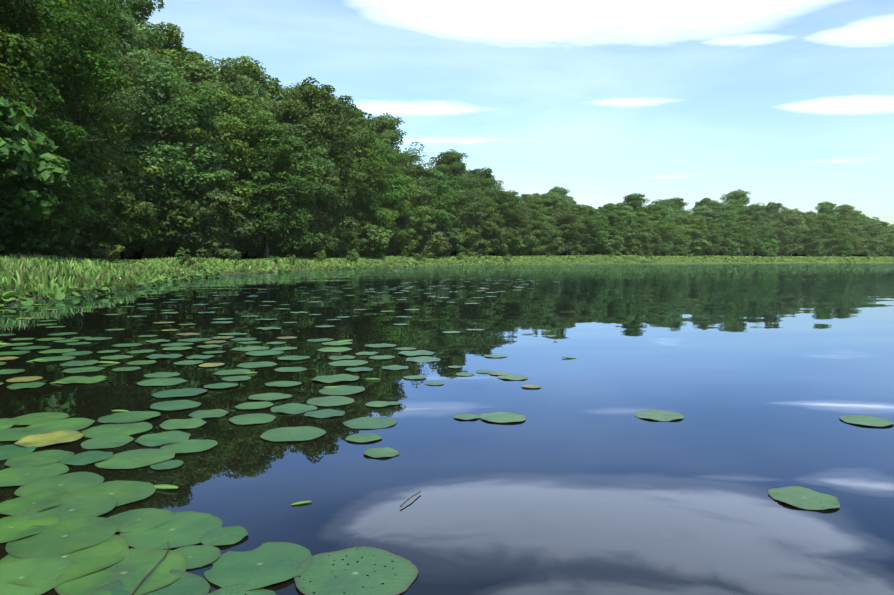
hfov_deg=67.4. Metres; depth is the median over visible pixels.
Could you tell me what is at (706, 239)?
sapling
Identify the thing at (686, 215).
tree
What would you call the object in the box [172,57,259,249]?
tree
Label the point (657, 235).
tree
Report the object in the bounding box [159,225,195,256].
sapling
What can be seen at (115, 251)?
bush
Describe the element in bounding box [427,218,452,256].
sapling
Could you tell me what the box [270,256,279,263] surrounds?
bush
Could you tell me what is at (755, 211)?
tree
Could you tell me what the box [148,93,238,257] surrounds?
tree
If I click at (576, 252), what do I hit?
sapling
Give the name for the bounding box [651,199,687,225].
tree
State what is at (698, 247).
tree
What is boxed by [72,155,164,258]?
tree
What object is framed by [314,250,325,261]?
bush
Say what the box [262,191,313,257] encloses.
tree
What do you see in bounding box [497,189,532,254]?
tree
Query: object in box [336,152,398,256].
tree
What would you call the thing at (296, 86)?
tree
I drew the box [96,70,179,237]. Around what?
tree
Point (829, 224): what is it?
tree
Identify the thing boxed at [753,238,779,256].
sapling
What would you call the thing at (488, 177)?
tree
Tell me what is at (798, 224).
tree
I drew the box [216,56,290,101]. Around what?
tree
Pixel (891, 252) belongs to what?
sapling
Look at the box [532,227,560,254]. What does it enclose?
sapling
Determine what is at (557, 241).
sapling
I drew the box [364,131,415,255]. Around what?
tree
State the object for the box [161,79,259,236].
tree
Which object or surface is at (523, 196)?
tree
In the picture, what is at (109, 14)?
tree
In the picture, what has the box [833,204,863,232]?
tree
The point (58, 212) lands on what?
tree
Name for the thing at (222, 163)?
tree
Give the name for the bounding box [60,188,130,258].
tree
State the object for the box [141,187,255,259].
tree
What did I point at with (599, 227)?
tree
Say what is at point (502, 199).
tree
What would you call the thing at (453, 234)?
tree
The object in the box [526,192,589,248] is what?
tree
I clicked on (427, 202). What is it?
tree
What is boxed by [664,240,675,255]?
sapling
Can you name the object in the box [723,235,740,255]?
sapling
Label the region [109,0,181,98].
tree
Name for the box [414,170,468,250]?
tree
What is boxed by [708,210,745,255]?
tree
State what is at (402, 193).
tree
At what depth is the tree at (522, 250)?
189.14 m
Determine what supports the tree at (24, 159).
on the reeds at (454, 264)
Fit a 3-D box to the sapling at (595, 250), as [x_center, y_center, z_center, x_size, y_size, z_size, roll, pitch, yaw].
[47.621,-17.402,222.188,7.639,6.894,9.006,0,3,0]
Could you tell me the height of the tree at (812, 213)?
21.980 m
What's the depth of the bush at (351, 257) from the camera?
109.55 m
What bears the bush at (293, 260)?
on the reeds at (454, 264)
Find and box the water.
[0,263,893,594]
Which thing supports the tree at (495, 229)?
on the reeds at (454, 264)
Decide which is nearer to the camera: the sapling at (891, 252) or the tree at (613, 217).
the tree at (613, 217)
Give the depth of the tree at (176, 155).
71.96 m
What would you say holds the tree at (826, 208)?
on the reeds at (454, 264)
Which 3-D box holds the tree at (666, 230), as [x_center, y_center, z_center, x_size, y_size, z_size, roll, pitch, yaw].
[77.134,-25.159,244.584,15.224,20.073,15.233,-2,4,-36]
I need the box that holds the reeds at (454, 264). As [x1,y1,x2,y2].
[0,250,892,301]
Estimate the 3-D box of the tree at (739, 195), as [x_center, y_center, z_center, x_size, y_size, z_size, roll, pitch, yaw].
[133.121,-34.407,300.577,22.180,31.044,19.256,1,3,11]
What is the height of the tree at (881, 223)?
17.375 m
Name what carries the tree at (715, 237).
on the reeds at (454, 264)
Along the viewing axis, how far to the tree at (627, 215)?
230.98 m
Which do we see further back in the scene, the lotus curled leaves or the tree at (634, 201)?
the tree at (634, 201)
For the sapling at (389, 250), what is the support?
on the reeds at (454, 264)
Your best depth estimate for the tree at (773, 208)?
294.29 m
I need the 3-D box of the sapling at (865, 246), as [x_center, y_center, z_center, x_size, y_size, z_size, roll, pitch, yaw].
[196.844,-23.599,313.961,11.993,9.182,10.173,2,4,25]
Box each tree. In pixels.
[0,0,51,119]
[0,0,134,255]
[0,12,47,193]
[2,0,154,248]
[8,63,90,156]
[31,2,140,251]
[52,0,122,97]
[72,1,167,258]
[74,101,179,235]
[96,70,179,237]
[106,48,236,259]
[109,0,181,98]
[118,104,174,258]
[134,63,193,257]
[141,22,199,100]
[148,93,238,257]
[158,143,239,256]
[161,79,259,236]
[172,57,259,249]
[176,125,263,242]
[180,48,220,71]
[188,65,257,257]
[203,60,280,106]
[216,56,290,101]
[219,110,327,257]
[231,122,356,255]
[242,246,261,258]
[249,95,278,256]
[258,76,371,253]
[262,104,347,256]
[273,82,300,99]
[289,94,359,249]
[329,110,403,256]
[330,98,395,257]
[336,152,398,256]
[336,188,355,245]
[342,172,399,256]
[356,138,410,256]
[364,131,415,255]
[369,109,435,253]
[382,175,433,255]
[395,163,444,253]
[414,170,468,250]
[419,168,467,254]
[429,147,492,255]
[458,180,503,253]
[461,167,503,247]
[465,192,510,252]
[479,187,532,255]
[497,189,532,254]
[517,196,557,254]
[518,193,558,215]
[522,208,557,255]
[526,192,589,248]
[530,215,562,254]
[546,186,573,253]
[548,199,593,254]
[549,205,588,254]
[569,208,608,254]
[573,204,605,252]
[579,207,609,254]
[598,204,625,243]
[601,210,628,253]
[604,202,643,254]
[622,193,654,226]
[626,211,659,254]
[638,203,681,255]
[643,227,661,252]
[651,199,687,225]
[661,207,689,229]
[662,222,690,255]
[667,206,696,254]
[669,196,692,221]
[680,233,689,255]
[684,215,710,249]
[687,197,723,213]
[689,205,731,255]
[696,203,737,253]
[705,222,723,255]
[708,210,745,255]
[720,189,767,215]
[722,202,747,215]
[726,209,739,255]
[730,224,754,255]
[734,207,745,215]
[734,214,761,255]
[741,203,777,255]
[759,202,793,231]
[763,221,790,253]
[769,215,803,255]
[770,220,798,255]
[774,208,812,255]
[794,212,822,255]
[800,223,830,256]
[802,211,829,244]
[814,201,838,221]
[814,214,847,254]
[828,228,858,255]
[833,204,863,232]
[834,220,860,250]
[837,223,867,255]
[849,209,872,255]
[855,213,876,255]
[856,218,883,256]
[865,231,888,251]
[874,221,893,232]
[880,229,893,255]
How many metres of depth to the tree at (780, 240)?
289.01 m
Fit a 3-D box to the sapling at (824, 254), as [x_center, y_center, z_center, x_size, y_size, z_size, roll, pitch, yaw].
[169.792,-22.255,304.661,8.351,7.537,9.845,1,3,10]
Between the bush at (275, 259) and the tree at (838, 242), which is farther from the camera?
the tree at (838, 242)
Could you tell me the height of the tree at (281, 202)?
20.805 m
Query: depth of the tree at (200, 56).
108.67 m
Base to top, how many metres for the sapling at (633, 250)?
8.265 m
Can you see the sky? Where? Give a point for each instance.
(790, 103)
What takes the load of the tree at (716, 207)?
on the reeds at (454, 264)
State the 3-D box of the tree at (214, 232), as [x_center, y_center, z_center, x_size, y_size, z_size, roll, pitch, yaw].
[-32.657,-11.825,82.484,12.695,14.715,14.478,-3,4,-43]
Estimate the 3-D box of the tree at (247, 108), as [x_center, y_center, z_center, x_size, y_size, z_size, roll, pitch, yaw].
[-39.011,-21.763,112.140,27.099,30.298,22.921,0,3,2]
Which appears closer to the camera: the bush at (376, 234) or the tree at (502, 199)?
the bush at (376, 234)
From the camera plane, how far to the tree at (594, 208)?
223.61 m
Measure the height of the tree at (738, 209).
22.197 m
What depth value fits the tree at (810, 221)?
301.18 m
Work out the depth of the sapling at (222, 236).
88.27 m
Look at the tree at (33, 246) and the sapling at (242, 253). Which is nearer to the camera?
the tree at (33, 246)
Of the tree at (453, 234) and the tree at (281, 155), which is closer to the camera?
the tree at (281, 155)
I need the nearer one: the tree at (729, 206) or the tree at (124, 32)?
the tree at (124, 32)
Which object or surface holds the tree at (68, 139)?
on the reeds at (454, 264)
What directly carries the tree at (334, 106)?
on the reeds at (454, 264)
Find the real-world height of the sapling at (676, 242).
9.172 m
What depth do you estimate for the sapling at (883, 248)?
313.76 m
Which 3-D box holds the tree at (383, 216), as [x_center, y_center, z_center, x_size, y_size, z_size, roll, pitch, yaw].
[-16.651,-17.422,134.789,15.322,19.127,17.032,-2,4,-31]
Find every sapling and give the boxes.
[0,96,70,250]
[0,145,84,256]
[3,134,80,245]
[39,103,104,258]
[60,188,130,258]
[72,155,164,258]
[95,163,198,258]
[124,244,148,258]
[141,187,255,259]
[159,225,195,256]
[189,231,230,257]
[227,238,248,258]
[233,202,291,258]
[248,251,255,256]
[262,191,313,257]
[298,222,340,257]
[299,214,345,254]
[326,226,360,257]
[329,214,358,257]
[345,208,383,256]
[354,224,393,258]
[380,238,401,255]
[387,229,417,255]
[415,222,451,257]
[415,240,435,256]
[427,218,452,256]
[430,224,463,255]
[450,227,478,255]
[463,227,487,255]
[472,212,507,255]
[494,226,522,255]
[500,213,517,255]
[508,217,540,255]
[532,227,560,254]
[544,230,570,255]
[564,239,582,254]
[583,240,602,254]
[597,234,623,254]
[622,227,639,254]
[627,234,644,254]
[637,227,661,255]
[652,237,674,255]
[664,233,681,255]
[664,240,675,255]
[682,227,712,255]
[685,226,710,255]
[690,227,707,255]
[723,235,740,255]
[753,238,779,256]
[807,241,826,256]
[820,242,833,255]
[835,240,853,256]
[860,238,880,255]
[867,244,882,256]
[876,245,885,256]
[884,238,893,256]
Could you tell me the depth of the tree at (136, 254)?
97.92 m
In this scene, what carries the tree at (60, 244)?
on the reeds at (454, 264)
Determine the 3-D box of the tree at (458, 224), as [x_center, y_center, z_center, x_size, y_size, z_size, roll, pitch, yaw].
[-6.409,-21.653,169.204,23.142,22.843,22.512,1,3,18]
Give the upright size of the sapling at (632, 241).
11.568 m
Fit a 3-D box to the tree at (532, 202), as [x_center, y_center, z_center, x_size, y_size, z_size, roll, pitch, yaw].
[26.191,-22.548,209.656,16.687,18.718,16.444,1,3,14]
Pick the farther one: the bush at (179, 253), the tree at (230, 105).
the tree at (230, 105)
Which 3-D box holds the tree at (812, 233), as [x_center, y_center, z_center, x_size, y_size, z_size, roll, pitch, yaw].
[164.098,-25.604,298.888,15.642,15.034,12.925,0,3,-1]
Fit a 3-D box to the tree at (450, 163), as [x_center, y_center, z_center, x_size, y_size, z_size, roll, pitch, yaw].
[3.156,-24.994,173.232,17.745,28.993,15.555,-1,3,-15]
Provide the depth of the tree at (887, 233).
317.03 m
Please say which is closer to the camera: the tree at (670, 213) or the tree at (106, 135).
the tree at (106, 135)
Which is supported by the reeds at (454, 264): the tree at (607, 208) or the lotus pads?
the tree at (607, 208)
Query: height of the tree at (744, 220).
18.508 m
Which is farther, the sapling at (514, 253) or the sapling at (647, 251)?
the sapling at (647, 251)
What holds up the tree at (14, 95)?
on the reeds at (454, 264)
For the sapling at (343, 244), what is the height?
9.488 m
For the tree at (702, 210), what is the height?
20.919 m
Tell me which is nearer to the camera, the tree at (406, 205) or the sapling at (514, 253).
the tree at (406, 205)
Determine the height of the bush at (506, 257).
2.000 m
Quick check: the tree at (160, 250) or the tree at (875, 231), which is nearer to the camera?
the tree at (160, 250)
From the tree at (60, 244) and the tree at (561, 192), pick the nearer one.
the tree at (60, 244)
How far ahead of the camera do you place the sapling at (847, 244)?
300.16 m
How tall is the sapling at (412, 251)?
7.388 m
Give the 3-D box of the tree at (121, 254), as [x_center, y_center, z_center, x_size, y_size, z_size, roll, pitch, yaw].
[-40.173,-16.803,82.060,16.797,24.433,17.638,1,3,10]
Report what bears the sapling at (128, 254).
on the reeds at (454, 264)
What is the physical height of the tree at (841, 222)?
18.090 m
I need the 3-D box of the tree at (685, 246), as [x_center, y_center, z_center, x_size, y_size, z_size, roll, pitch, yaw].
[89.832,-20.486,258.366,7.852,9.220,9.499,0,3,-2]
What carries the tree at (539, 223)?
on the reeds at (454, 264)
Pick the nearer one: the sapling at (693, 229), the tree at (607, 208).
the tree at (607, 208)
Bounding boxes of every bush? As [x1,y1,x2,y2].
[99,243,124,261]
[175,247,190,258]
[179,256,195,267]
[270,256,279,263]
[288,255,296,264]
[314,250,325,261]
[346,249,359,259]
[346,253,358,261]
[457,252,464,259]
[502,254,511,259]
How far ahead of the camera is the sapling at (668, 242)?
242.87 m
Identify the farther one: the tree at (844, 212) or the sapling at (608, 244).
the tree at (844, 212)
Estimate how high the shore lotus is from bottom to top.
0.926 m
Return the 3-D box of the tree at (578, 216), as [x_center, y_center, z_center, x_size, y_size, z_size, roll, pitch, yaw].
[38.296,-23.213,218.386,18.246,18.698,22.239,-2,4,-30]
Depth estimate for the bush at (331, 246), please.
109.10 m
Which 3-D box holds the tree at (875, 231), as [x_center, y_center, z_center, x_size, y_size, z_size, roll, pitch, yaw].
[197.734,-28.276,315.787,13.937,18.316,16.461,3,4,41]
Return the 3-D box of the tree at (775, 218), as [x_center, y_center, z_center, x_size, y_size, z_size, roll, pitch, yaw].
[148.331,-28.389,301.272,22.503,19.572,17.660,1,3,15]
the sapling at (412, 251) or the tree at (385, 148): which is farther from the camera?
the sapling at (412, 251)
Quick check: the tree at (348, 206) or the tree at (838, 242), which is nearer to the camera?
the tree at (348, 206)
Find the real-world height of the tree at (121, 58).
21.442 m
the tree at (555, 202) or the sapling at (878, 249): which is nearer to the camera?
the tree at (555, 202)
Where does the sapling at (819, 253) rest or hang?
on the reeds at (454, 264)
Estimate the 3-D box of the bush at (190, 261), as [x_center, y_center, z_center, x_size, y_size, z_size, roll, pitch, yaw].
[-22.071,-2.960,56.981,1.483,1.217,1.470,-2,4,-34]
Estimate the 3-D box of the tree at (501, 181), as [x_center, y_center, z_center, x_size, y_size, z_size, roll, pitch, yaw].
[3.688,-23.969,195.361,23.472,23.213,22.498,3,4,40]
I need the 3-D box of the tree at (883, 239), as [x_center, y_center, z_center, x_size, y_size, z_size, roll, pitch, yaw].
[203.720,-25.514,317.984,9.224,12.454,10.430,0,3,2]
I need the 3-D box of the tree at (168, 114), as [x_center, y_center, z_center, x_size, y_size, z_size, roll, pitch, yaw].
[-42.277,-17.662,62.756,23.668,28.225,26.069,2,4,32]
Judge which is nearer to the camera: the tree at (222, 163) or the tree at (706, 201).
the tree at (222, 163)
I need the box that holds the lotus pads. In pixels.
[0,268,893,594]
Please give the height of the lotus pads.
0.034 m
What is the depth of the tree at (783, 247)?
289.80 m
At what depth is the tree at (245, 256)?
110.67 m
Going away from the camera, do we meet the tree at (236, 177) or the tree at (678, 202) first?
the tree at (236, 177)
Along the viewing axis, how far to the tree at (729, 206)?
293.44 m
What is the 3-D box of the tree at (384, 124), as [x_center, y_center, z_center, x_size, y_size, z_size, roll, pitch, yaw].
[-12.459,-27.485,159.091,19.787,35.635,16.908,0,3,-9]
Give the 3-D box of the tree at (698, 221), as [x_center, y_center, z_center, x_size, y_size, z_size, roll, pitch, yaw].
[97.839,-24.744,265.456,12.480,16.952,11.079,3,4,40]
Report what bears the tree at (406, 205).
on the reeds at (454, 264)
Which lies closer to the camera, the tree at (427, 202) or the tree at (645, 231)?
the tree at (427, 202)
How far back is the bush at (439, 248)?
153.97 m
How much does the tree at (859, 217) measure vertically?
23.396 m
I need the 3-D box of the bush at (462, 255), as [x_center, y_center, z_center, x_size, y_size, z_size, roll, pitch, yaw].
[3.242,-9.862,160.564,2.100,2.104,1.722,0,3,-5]
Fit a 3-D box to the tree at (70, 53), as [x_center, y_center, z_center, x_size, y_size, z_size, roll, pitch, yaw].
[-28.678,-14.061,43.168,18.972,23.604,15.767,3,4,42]
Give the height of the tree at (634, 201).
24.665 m
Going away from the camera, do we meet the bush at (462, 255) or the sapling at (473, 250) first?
the bush at (462, 255)
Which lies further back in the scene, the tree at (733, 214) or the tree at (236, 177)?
the tree at (733, 214)
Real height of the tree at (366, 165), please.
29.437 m
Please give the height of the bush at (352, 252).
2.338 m
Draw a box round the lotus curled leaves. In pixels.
[0,331,574,594]
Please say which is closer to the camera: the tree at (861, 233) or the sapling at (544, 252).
the sapling at (544, 252)
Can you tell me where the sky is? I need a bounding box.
[124,0,893,225]
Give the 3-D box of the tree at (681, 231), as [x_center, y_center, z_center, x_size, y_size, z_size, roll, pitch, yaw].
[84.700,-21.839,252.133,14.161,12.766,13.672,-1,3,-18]
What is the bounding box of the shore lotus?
[0,263,646,305]
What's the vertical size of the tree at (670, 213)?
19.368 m
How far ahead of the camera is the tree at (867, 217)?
329.12 m
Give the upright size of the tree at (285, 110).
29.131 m
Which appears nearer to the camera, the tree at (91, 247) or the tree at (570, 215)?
the tree at (91, 247)
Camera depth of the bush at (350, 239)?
121.67 m
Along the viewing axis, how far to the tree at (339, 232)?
115.83 m
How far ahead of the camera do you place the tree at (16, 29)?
40.28 m
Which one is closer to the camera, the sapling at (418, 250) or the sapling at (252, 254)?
the sapling at (252, 254)
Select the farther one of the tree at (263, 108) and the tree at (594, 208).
the tree at (594, 208)
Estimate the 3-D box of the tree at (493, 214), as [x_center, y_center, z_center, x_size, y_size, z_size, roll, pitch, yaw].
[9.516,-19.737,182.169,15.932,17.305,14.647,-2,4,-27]
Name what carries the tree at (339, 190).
on the reeds at (454, 264)
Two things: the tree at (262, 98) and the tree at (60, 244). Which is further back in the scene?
the tree at (262, 98)
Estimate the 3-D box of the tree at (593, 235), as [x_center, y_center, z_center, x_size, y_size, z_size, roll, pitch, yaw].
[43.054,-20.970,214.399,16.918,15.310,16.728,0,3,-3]
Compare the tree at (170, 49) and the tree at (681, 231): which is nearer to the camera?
the tree at (170, 49)
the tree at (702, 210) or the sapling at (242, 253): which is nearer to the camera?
the sapling at (242, 253)
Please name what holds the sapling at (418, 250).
on the reeds at (454, 264)
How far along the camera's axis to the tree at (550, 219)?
203.45 m
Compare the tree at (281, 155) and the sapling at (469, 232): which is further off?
the sapling at (469, 232)
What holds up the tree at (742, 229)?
on the reeds at (454, 264)

